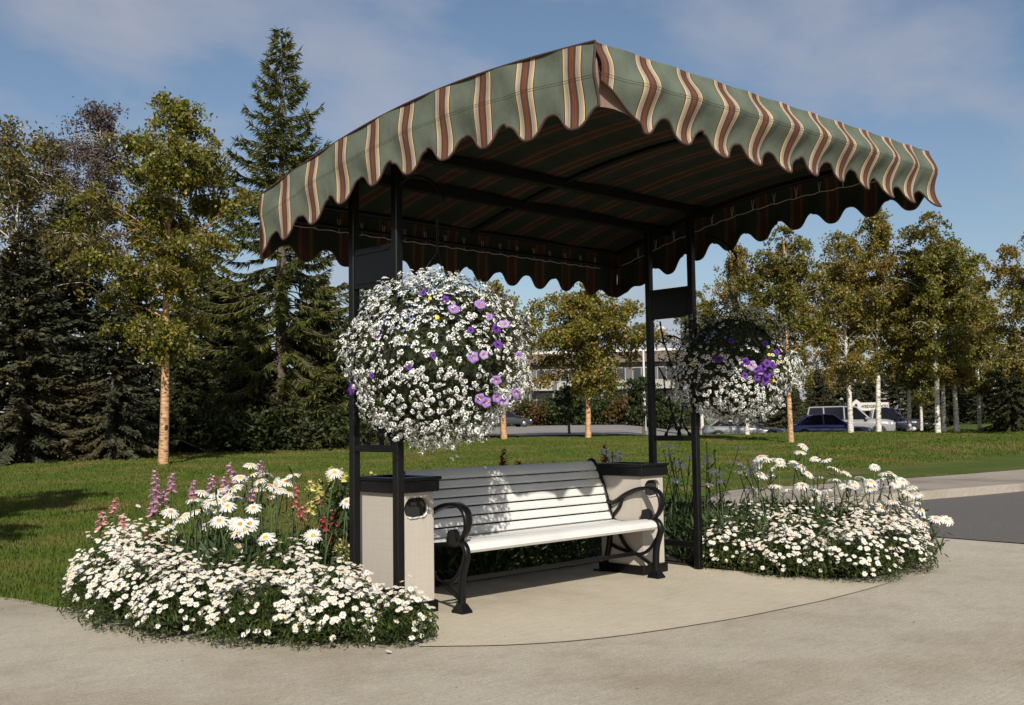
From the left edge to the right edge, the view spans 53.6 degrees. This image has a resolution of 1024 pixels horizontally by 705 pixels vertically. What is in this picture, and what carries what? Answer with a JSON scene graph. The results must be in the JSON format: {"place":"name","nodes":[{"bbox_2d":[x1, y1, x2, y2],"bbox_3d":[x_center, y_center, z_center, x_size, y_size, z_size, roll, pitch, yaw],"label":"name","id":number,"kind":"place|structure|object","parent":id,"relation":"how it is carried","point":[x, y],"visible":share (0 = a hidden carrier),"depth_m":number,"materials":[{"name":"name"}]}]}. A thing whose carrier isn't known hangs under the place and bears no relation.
{"place":"outdoors","nodes":[
{"label":"outdoors","id":0,"kind":"place"},
{"bbox_2d":[0,531,1023,704],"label":"pavement","id":1,"kind":"structure","parent":0,"point":[875,646],"depth_m":5.33,"materials":[{"name":"concrete"}]},
{"bbox_2d":[89,538,894,636],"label":"flower bed soil","id":2,"kind":"structure","parent":1,"relation":"on","point":[672,559],"depth_m":8.29,"materials":[{"name":"brown soil"}]},
{"bbox_2d":[55,504,177,606],"bbox_3d":[-2.838,1.469,7.493,0.989,0.689,0.856,3,-5,-43],"label":"dwarf daisy","id":3,"kind":"object","parent":2,"relation":"on","point":[134,535],"visible":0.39,"depth_m":7.39,"materials":[{"name":"white plant"}]},
{"bbox_2d":[56,520,181,621],"bbox_3d":[-2.656,1.472,6.981,0.854,0.608,0.992,3,-5,-43],"label":"dwarf daisy","id":4,"kind":"object","parent":2,"relation":"on","point":[78,596],"visible":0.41,"depth_m":6.83,"materials":[{"name":"white plant"}]},
{"bbox_2d":[77,533,216,633],"bbox_3d":[-2.326,1.457,6.563,0.902,0.577,0.945,3,-5,-43],"label":"dwarf daisy","id":5,"kind":"object","parent":2,"relation":"on","point":[119,602],"visible":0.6,"depth_m":6.38,"materials":[{"name":"white plant"}]},
{"bbox_2d":[123,548,269,642],"bbox_3d":[-1.924,1.466,6.264,0.905,0.500,0.897,3,-5,-43],"label":"dwarf daisy","id":6,"kind":"object","parent":2,"relation":"on","point":[189,603],"visible":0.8,"depth_m":6.05,"materials":[{"name":"white plant"}]},
{"bbox_2d":[160,487,244,559],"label":"shasta daisy","id":7,"kind":"object","parent":2,"relation":"on","point":[223,504],"visible":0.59,"depth_m":7.46,"materials":[{"name":"white plant"}]},
{"bbox_2d":[200,555,291,629],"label":"dwarf daisy","id":8,"kind":"object","parent":2,"relation":"on","point":[262,570],"visible":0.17,"depth_m":6.46,"materials":[{"name":"white plant"}]},
{"bbox_2d":[209,502,290,579],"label":"shasta daisy","id":9,"kind":"object","parent":2,"relation":"on","point":[242,527],"visible":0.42,"depth_m":7.07,"materials":[{"name":"white plant"}]},
{"bbox_2d":[195,562,335,647],"bbox_3d":[-1.460,1.483,6.065,0.846,0.437,0.807,3,-5,-43],"label":"dwarf daisy","id":10,"kind":"object","parent":2,"relation":"on","point":[253,619],"visible":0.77,"depth_m":5.88,"materials":[{"name":"white plant"}]},
{"bbox_2d":[228,460,313,550],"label":"shasta daisy","id":11,"kind":"object","parent":2,"relation":"on","point":[276,485],"visible":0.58,"depth_m":7.82,"materials":[{"name":"white plant"}]},
{"bbox_2d":[251,535,329,596],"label":"dwarf daisy","id":12,"kind":"object","parent":2,"relation":"on","point":[299,551],"visible":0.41,"depth_m":6.74,"materials":[{"name":"white plant"}]},
{"bbox_2d":[285,466,348,590],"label":"shasta daisy","id":13,"kind":"object","parent":2,"relation":"on","point":[313,535],"visible":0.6,"depth_m":7.15,"materials":[{"name":"green plant"}]},
{"bbox_2d":[285,557,382,632],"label":"dwarf daisy","id":14,"kind":"object","parent":2,"relation":"on","point":[341,573],"visible":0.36,"depth_m":6.29,"materials":[{"name":"white plant"}]},
{"bbox_2d":[271,568,402,650],"bbox_3d":[-1.017,1.484,5.960,0.788,0.405,0.716,3,-5,-43],"label":"dwarf daisy","id":15,"kind":"object","parent":2,"relation":"on","point":[323,623],"visible":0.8,"depth_m":5.77,"materials":[{"name":"white plant"}]},
{"bbox_2d":[118,512,601,616],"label":"undergrowth","id":16,"kind":"object","parent":2,"relation":"on","point":[227,556],"visible":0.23,"depth_m":7.17,"materials":[{"name":"green plant"}]},
{"bbox_2d":[349,574,438,647],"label":"dwarf daisy","id":17,"kind":"object","parent":2,"relation":"on","point":[407,615],"visible":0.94,"depth_m":5.76,"materials":[{"name":"white plant"}]},
{"bbox_2d":[312,460,594,587],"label":"undergrowth","id":18,"kind":"object","parent":2,"relation":"on","point":[498,556],"visible":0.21,"depth_m":8.27,"materials":[{"name":"green plant"}]},
{"bbox_2d":[662,442,746,551],"bbox_3d":[1.761,1.398,9.656,0.851,1.094,0.899,-3,-5,30],"label":"plant","id":19,"kind":"object","parent":2,"relation":"on","point":[706,484],"visible":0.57,"depth_m":9.64,"materials":[{"name":"green plant"}]},
{"bbox_2d":[582,494,876,568],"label":"undergrowth","id":20,"kind":"object","parent":2,"relation":"on","point":[706,520],"visible":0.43,"depth_m":9.08,"materials":[{"name":"green plant"}]},
{"bbox_2d":[688,516,771,571],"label":"dwarf daisy","id":21,"kind":"object","parent":2,"relation":"on","point":[716,554],"visible":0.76,"depth_m":8.49,"materials":[{"name":"white plant"}]},
{"bbox_2d":[733,455,795,533],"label":"shasta daisy","id":22,"kind":"object","parent":2,"relation":"on","point":[755,462],"visible":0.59,"depth_m":9.43,"materials":[{"name":"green plant"}]},
{"bbox_2d":[739,517,842,577],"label":"dwarf daisy","id":23,"kind":"object","parent":2,"relation":"on","point":[792,561],"visible":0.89,"depth_m":8.04,"materials":[{"name":"white plant"}]},
{"bbox_2d":[760,493,850,569],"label":"dwarf daisy","id":24,"kind":"object","parent":2,"relation":"on","point":[814,525],"visible":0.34,"depth_m":8.59,"materials":[{"name":"white plant"}]},
{"bbox_2d":[781,443,852,537],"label":"shasta daisy","id":25,"kind":"object","parent":2,"relation":"on","point":[807,473],"visible":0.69,"depth_m":9.43,"materials":[{"name":"green plant"}]},
{"bbox_2d":[798,516,908,582],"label":"dwarf daisy","id":26,"kind":"object","parent":2,"relation":"on","point":[863,559],"visible":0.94,"depth_m":7.83,"materials":[{"name":"white plant"}]},
{"bbox_2d":[824,463,887,535],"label":"shasta daisy","id":27,"kind":"object","parent":2,"relation":"on","point":[871,482],"visible":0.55,"depth_m":9.22,"materials":[{"name":"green plant"}]},
{"bbox_2d":[836,508,938,575],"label":"dwarf daisy","id":28,"kind":"object","parent":2,"relation":"on","point":[923,555],"visible":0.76,"depth_m":8.19,"materials":[{"name":"white plant"}]},
{"bbox_2d":[839,497,936,563],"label":"dwarf daisy","id":29,"kind":"object","parent":2,"relation":"on","point":[884,523],"visible":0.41,"depth_m":8.80,"materials":[{"name":"white plant"}]},
{"bbox_2d":[875,471,953,557],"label":"shasta daisy","id":30,"kind":"object","parent":2,"relation":"on","point":[942,519],"visible":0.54,"depth_m":9.09,"materials":[{"name":"white plant"}]},
{"bbox_2d":[0,420,1023,607],"bbox_3d":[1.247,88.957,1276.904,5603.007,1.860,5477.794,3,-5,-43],"label":"lawn","id":31,"kind":"structure","parent":0,"point":[964,426],"depth_m":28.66,"materials":[{"name":"green plant"}]},
{"bbox_2d":[0,229,110,467],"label":"spruce tree","id":32,"kind":"object","parent":31,"relation":"on","point":[22,278],"visible":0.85,"depth_m":30.32,"materials":[{"name":"green plant"}]},
{"bbox_2d":[2,132,123,349],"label":"birch tree","id":33,"kind":"object","parent":31,"relation":"on","point":[56,168],"visible":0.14,"depth_m":43.26,"materials":[{"name":"green plant"}]},
{"bbox_2d":[0,114,134,442],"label":"birch tree","id":34,"kind":"object","parent":31,"relation":"on","point":[17,184],"visible":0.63,"depth_m":33.31,"materials":[{"name":"green plant"}]},
{"bbox_2d":[2,198,156,449],"bbox_3d":[-17.118,0.003,39.113,7.632,12.227,8.257,-2,-4,11],"label":"spruce tree","id":35,"kind":"object","parent":31,"relation":"on","point":[75,311],"visible":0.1,"depth_m":38.81,"materials":[{"name":"green plant"}]},
{"bbox_2d":[37,96,146,339],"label":"birch tree","id":36,"kind":"object","parent":31,"relation":"on","point":[98,161],"visible":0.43,"depth_m":41.41,"materials":[{"name":"plant"}]},
{"bbox_2d":[33,283,181,461],"bbox_3d":[-12.357,1.191,31.419,4.642,6.873,4.290,0,-4,-10],"label":"spruce tree","id":37,"kind":"object","parent":31,"relation":"on","point":[115,433],"visible":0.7,"depth_m":31.10,"materials":[{"name":"green plant"}]},
{"bbox_2d":[100,282,187,443],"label":"tree","id":38,"kind":"object","parent":31,"relation":"on","point":[154,379],"visible":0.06,"depth_m":46.73,"materials":[{"name":"green plant"}]},
{"bbox_2d":[42,86,263,464],"bbox_3d":[-9.199,-2.002,26.561,5.331,9.971,5.502,2,-5,-35],"label":"birch tree","id":39,"kind":"object","parent":31,"relation":"on","point":[160,172],"visible":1,"depth_m":26.46,"materials":[{"name":"green plant"}]},
{"bbox_2d":[146,353,223,453],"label":"fir tree","id":40,"kind":"object","parent":31,"relation":"on","point":[183,393],"visible":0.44,"depth_m":34.72,"materials":[{"name":"green plant"}]},
{"bbox_2d":[137,269,242,442],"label":"tree","id":41,"kind":"object","parent":31,"relation":"on","point":[204,288],"visible":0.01,"depth_m":47.64,"materials":[{"name":"green plant"}]},
{"bbox_2d":[133,393,266,455],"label":"shrub","id":42,"kind":"object","parent":31,"relation":"on","point":[177,423],"visible":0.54,"depth_m":33.83,"materials":[{"name":"green plant"}]},
{"bbox_2d":[169,277,264,446],"bbox_3d":[-11.028,1.272,39.108,5.195,8.514,5.440,0,-4,-10],"label":"spruce tree","id":43,"kind":"object","parent":31,"relation":"on","point":[210,382],"visible":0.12,"depth_m":38.70,"materials":[{"name":"green plant"}]},
{"bbox_2d":[212,327,282,450],"bbox_3d":[-9.490,1.839,36.416,3.577,5.862,3.746,-1,-4,-2],"label":"fir tree","id":44,"kind":"object","parent":31,"relation":"on","point":[238,383],"visible":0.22,"depth_m":36.19,"materials":[{"name":"green plant"}]},
{"bbox_2d":[188,402,311,451],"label":"shrub","id":45,"kind":"object","parent":31,"relation":"on","point":[251,431],"visible":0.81,"depth_m":33.85,"materials":[{"name":"green plant"}]},
{"bbox_2d":[175,26,389,453],"bbox_3d":[-8.560,-3.356,37.212,8.642,17.646,8.999,-2,-4,13],"label":"spruce tree","id":46,"kind":"object","parent":31,"relation":"on","point":[281,279],"visible":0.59,"depth_m":36.57,"materials":[{"name":"green plant"}]},
{"bbox_2d":[224,376,348,444],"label":"shrub","id":47,"kind":"object","parent":31,"relation":"on","point":[268,397],"visible":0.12,"depth_m":35.84,"materials":[{"name":"green plant"}]},
{"bbox_2d":[235,385,381,450],"bbox_3d":[-7.039,2.305,35.126,4.732,2.279,3.579,-2,-4,14],"label":"shrub","id":48,"kind":"object","parent":31,"relation":"on","point":[306,425],"visible":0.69,"depth_m":34.34,"materials":[{"name":"green plant"}]},
{"bbox_2d":[275,303,371,447],"bbox_3d":[-7.115,1.578,37.593,4.381,6.856,4.184,-2,-4,22],"label":"spruce tree","id":49,"kind":"object","parent":31,"relation":"on","point":[315,358],"visible":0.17,"depth_m":37.24,"materials":[{"name":"green plant"}]},
{"bbox_2d":[283,396,389,448],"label":"shrub","id":50,"kind":"object","parent":31,"relation":"on","point":[324,428],"visible":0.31,"depth_m":35.45,"materials":[{"name":"green plant"}]},
{"bbox_2d":[333,288,436,443],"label":"fir tree","id":51,"kind":"object","parent":31,"relation":"on","point":[386,439],"visible":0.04,"depth_m":40.71,"materials":[{"name":"green plant"}]},
{"bbox_2d":[13,370,976,426],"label":"distant wood","id":52,"kind":"object","parent":31,"relation":"on","point":[802,405],"depth_m":166.99,"materials":[{"name":"green plant"}]},
{"bbox_2d":[472,278,564,438],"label":"birch tree","id":53,"kind":"object","parent":31,"relation":"on","point":[532,322],"visible":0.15,"depth_m":44.60,"materials":[{"name":"green plant"}]},
{"bbox_2d":[549,385,585,433],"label":"young tree","id":54,"kind":"object","parent":31,"relation":"on","point":[566,401],"visible":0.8,"depth_m":51.81,"materials":[{"name":"green plant"}]},
{"bbox_2d":[521,282,678,437],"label":"birch tree","id":55,"kind":"object","parent":31,"relation":"on","point":[578,330],"visible":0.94,"depth_m":45.46,"materials":[{"name":"green plant"}]},
{"bbox_2d":[621,375,666,435],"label":"young tree","id":56,"kind":"object","parent":31,"relation":"on","point":[639,386],"visible":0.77,"depth_m":51.80,"materials":[{"name":"green plant"}]},
{"bbox_2d":[670,290,720,434],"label":"birch tree","id":57,"kind":"object","parent":31,"relation":"on","point":[699,294],"visible":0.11,"depth_m":70.12,"materials":[{"name":"green plant"}]},
{"bbox_2d":[697,241,792,434],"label":"birch tree","id":58,"kind":"object","parent":31,"relation":"on","point":[738,266],"visible":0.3,"depth_m":47.12,"materials":[{"name":"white plant"}]},
{"bbox_2d":[730,224,832,442],"bbox_3d":[9.696,-0.694,36.085,3.276,7.794,3.259,0,-4,-10],"label":"birch tree","id":59,"kind":"object","parent":31,"relation":"on","point":[774,269],"visible":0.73,"depth_m":35.84,"materials":[{"name":"green plant"}]},
{"bbox_2d":[760,372,805,429],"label":"spruce tree","id":60,"kind":"object","parent":31,"relation":"on","point":[776,421],"visible":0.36,"depth_m":83.36,"materials":[{"name":"green plant"}]},
{"bbox_2d":[772,279,861,397],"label":"birch tree","id":61,"kind":"object","parent":31,"relation":"on","point":[805,308],"visible":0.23,"depth_m":83.61,"materials":[{"name":"green plant"}]},
{"bbox_2d":[799,368,836,417],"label":"spruce tree","id":62,"kind":"object","parent":31,"relation":"on","point":[819,399],"visible":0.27,"depth_m":69.80,"materials":[{"name":"green plant"}]},
{"bbox_2d":[827,362,860,405],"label":"spruce tree","id":63,"kind":"object","parent":31,"relation":"on","point":[838,395],"visible":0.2,"depth_m":93.51,"materials":[{"name":"green plant"}]},
{"bbox_2d":[799,229,916,432],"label":"birch tree","id":64,"kind":"object","parent":31,"relation":"on","point":[841,291],"visible":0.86,"depth_m":46.60,"materials":[{"name":"green plant"}]},
{"bbox_2d":[805,207,924,431],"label":"birch tree","id":65,"kind":"object","parent":31,"relation":"on","point":[878,238],"visible":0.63,"depth_m":47.25,"materials":[{"name":"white plant"}]},
{"bbox_2d":[854,374,885,416],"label":"fir tree","id":66,"kind":"object","parent":31,"relation":"on","point":[868,397],"visible":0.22,"depth_m":79.69,"materials":[{"name":"green plant"}]},
{"bbox_2d":[880,364,923,430],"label":"spruce tree","id":67,"kind":"object","parent":31,"relation":"on","point":[894,396],"visible":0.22,"depth_m":87.67,"materials":[{"name":"green plant"}]},
{"bbox_2d":[873,264,930,430],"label":"birch tree","id":68,"kind":"object","parent":31,"relation":"on","point":[910,385],"visible":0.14,"depth_m":47.85,"materials":[{"name":"green plant"}]},
{"bbox_2d":[897,348,934,430],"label":"birch tree","id":69,"kind":"object","parent":31,"relation":"on","point":[920,398],"visible":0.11,"depth_m":61.58,"materials":[{"name":"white plant"}]},
{"bbox_2d":[897,382,934,430],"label":"fir tree","id":70,"kind":"object","parent":31,"relation":"on","point":[915,412],"visible":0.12,"depth_m":69.52,"materials":[{"name":"green plant"}]},
{"bbox_2d":[882,211,992,432],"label":"birch tree","id":71,"kind":"object","parent":31,"relation":"on","point":[921,263],"visible":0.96,"depth_m":44.86,"materials":[{"name":"green plant"}]},
{"bbox_2d":[885,242,992,431],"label":"birch tree","id":72,"kind":"object","parent":31,"relation":"on","point":[949,294],"visible":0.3,"depth_m":45.74,"materials":[{"name":"green plant"}]},
{"bbox_2d":[923,382,969,429],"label":"fir tree","id":73,"kind":"object","parent":31,"relation":"on","point":[949,406],"visible":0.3,"depth_m":63.56,"materials":[{"name":"green plant"}]},
{"bbox_2d":[895,240,1011,431],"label":"birch tree","id":74,"kind":"object","parent":31,"relation":"on","point":[955,399],"visible":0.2,"depth_m":46.23,"materials":[{"name":"green plant"}]},
{"bbox_2d":[959,288,1005,430],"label":"birch tree","id":75,"kind":"object","parent":31,"relation":"on","point":[981,387],"visible":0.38,"depth_m":47.54,"materials":[{"name":"green plant"}]},
{"bbox_2d":[965,369,999,423],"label":"fir tree","id":76,"kind":"object","parent":31,"relation":"on","point":[983,409],"visible":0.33,"depth_m":55.80,"materials":[{"name":"green plant"}]},
{"bbox_2d":[959,232,1023,392],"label":"birch tree","id":77,"kind":"object","parent":31,"relation":"on","point":[1013,273],"visible":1,"depth_m":40.52,"materials":[{"name":"green plant"}]},
{"bbox_2d":[973,318,1020,408],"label":"birch tree","id":78,"kind":"object","parent":31,"relation":"on","point":[988,363],"visible":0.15,"depth_m":59.79,"materials":[{"name":"plant"}]},
{"bbox_2d":[978,348,1023,431],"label":"fir tree","id":79,"kind":"object","parent":31,"relation":"on","point":[1005,421],"visible":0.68,"depth_m":45.73,"materials":[{"name":"green plant"}]},
{"bbox_2d":[0,0,1023,419],"label":"sky","id":80,"kind":"structure","parent":0,"point":[942,78],"materials":[{"name":"blue"}]},
{"bbox_2d":[455,424,700,435],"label":"parking lot","id":81,"kind":"structure","parent":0,"point":[563,430],"depth_m":67.37,"materials":[{"name":"grey asphalt"}]},
{"bbox_2d":[480,410,532,426],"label":"parked car","id":82,"kind":"object","parent":81,"relation":"on","point":[515,419],"visible":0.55,"depth_m":89.21,"materials":[{"name":"paint"}]},
{"bbox_2d":[514,399,553,425],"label":"shrub","id":83,"kind":"object","parent":81,"relation":"on","point":[538,414],"visible":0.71,"depth_m":98.74,"materials":[{"name":"green plant"}]},
{"bbox_2d":[515,397,566,425],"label":"shrub","id":84,"kind":"object","parent":81,"relation":"on","point":[550,417],"visible":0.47,"depth_m":99.41,"materials":[{"name":"green plant"}]},
{"bbox_2d":[508,348,683,428],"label":"motel building","id":85,"kind":"structure","parent":81,"relation":"on","point":[636,372],"depth_m":109.35,"materials":[{"name":"grey paint"}]},
{"bbox_2d":[575,392,622,424],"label":"shrub","id":86,"kind":"object","parent":81,"relation":"on","point":[597,415],"visible":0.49,"depth_m":98.51,"materials":[{"name":"green plant"}]},
{"bbox_2d":[595,390,670,425],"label":"shrub","id":87,"kind":"object","parent":81,"relation":"on","point":[616,408],"visible":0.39,"depth_m":97.12,"materials":[{"name":"green plant"}]},
{"bbox_2d":[615,388,673,427],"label":"shrub","id":88,"kind":"object","parent":81,"relation":"on","point":[657,413],"visible":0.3,"depth_m":95.49,"materials":[{"name":"green plant"}]},
{"bbox_2d":[622,395,690,428],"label":"shrub","id":89,"kind":"object","parent":81,"relation":"on","point":[676,409],"visible":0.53,"depth_m":95.17,"materials":[{"name":"green plant"}]},
{"bbox_2d":[702,415,786,433],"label":"parked car","id":90,"kind":"object","parent":81,"relation":"on","point":[730,428],"visible":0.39,"depth_m":56.10,"materials":[{"name":"paint"}]},
{"bbox_2d":[787,414,872,432],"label":"parked car","id":91,"kind":"object","parent":81,"relation":"on","point":[821,423],"visible":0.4,"depth_m":56.67,"materials":[{"name":"paint"}]},
{"bbox_2d":[807,406,896,431],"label":"parked car","id":92,"kind":"object","parent":81,"relation":"on","point":[861,418],"visible":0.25,"depth_m":61.94,"materials":[{"name":"paint"}]},
{"bbox_2d":[873,408,929,430],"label":"parked car","id":93,"kind":"object","parent":81,"relation":"on","point":[898,419],"visible":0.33,"depth_m":65.18,"materials":[{"name":"paint"}]},
{"bbox_2d":[399,561,885,645],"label":"patio slab","id":94,"kind":"structure","parent":0,"point":[577,602],"depth_m":7.05,"materials":[{"name":"concrete"}]},
{"bbox_2d":[360,474,441,611],"bbox_3d":[-0.779,1.285,6.847,0.514,0.895,0.374,-5,-6,45],"label":"litter bin","id":95,"kind":"object","parent":94,"relation":"on","point":[376,520],"visible":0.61,"depth_m":6.74,"materials":[{"name":"beige plastic"}]},
{"bbox_2d":[404,458,664,614],"bbox_3d":[0.185,1.310,7.646,2.110,0.947,0.811,3,-5,-43],"label":"park bench","id":96,"kind":"object","parent":94,"relation":"on","point":[457,537],"visible":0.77,"depth_m":7.73,"materials":[{"name":"grey paint"}]},
{"bbox_2d":[259,40,941,597],"bbox_3d":[0.762,0.109,7.189,3.126,3.257,3.959,-5,-6,45],"label":"striped canopy","id":97,"kind":"object","parent":94,"relation":"on","point":[593,166],"visible":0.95,"depth_m":7.11,"materials":[{"name":"fabric"}]},
{"bbox_2d":[333,217,532,461],"bbox_3d":[-0.450,-0.084,6.397,1.232,1.553,1.250,3,-5,-43],"label":"hanging basket","id":98,"kind":"object","parent":97,"relation":"hanging from","point":[440,356],"visible":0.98,"depth_m":6.07,"materials":[{"name":"white plant"}]},
{"bbox_2d":[658,265,806,427],"bbox_3d":[1.838,-0.051,8.557,1.118,1.383,1.177,3,-5,-43],"label":"hanging basket","id":99,"kind":"object","parent":97,"relation":"hanging from","point":[732,368],"visible":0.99,"depth_m":8.28,"materials":[{"name":"white plant"}]},
{"bbox_2d":[594,462,668,575],"bbox_3d":[1.006,1.374,8.496,0.514,0.895,0.374,-5,-6,45],"label":"litter bin","id":100,"kind":"object","parent":94,"relation":"on","point":[619,478],"visible":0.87,"depth_m":8.36,"materials":[{"name":"beige concrete"}]},
{"bbox_2d":[481,453,1023,516],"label":"lawn bank","id":101,"kind":"structure","parent":0,"point":[1000,463],"depth_m":21.57,"materials":[{"name":"green plant"}]},
{"bbox_2d":[704,469,1023,515],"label":"sidewalk","id":102,"kind":"structure","parent":0,"point":[965,480],"depth_m":16.78,"materials":[{"name":"concrete"}]},
{"bbox_2d":[823,491,1023,542],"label":"road","id":103,"kind":"structure","parent":0,"point":[995,517],"depth_m":12.84,"materials":[{"name":"grey asphalt"}]},
{"bbox_2d":[767,482,1023,512],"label":"kerb","id":104,"kind":"structure","parent":103,"relation":"on","point":[970,490],"depth_m":15.70,"materials":[{"name":"concrete"}]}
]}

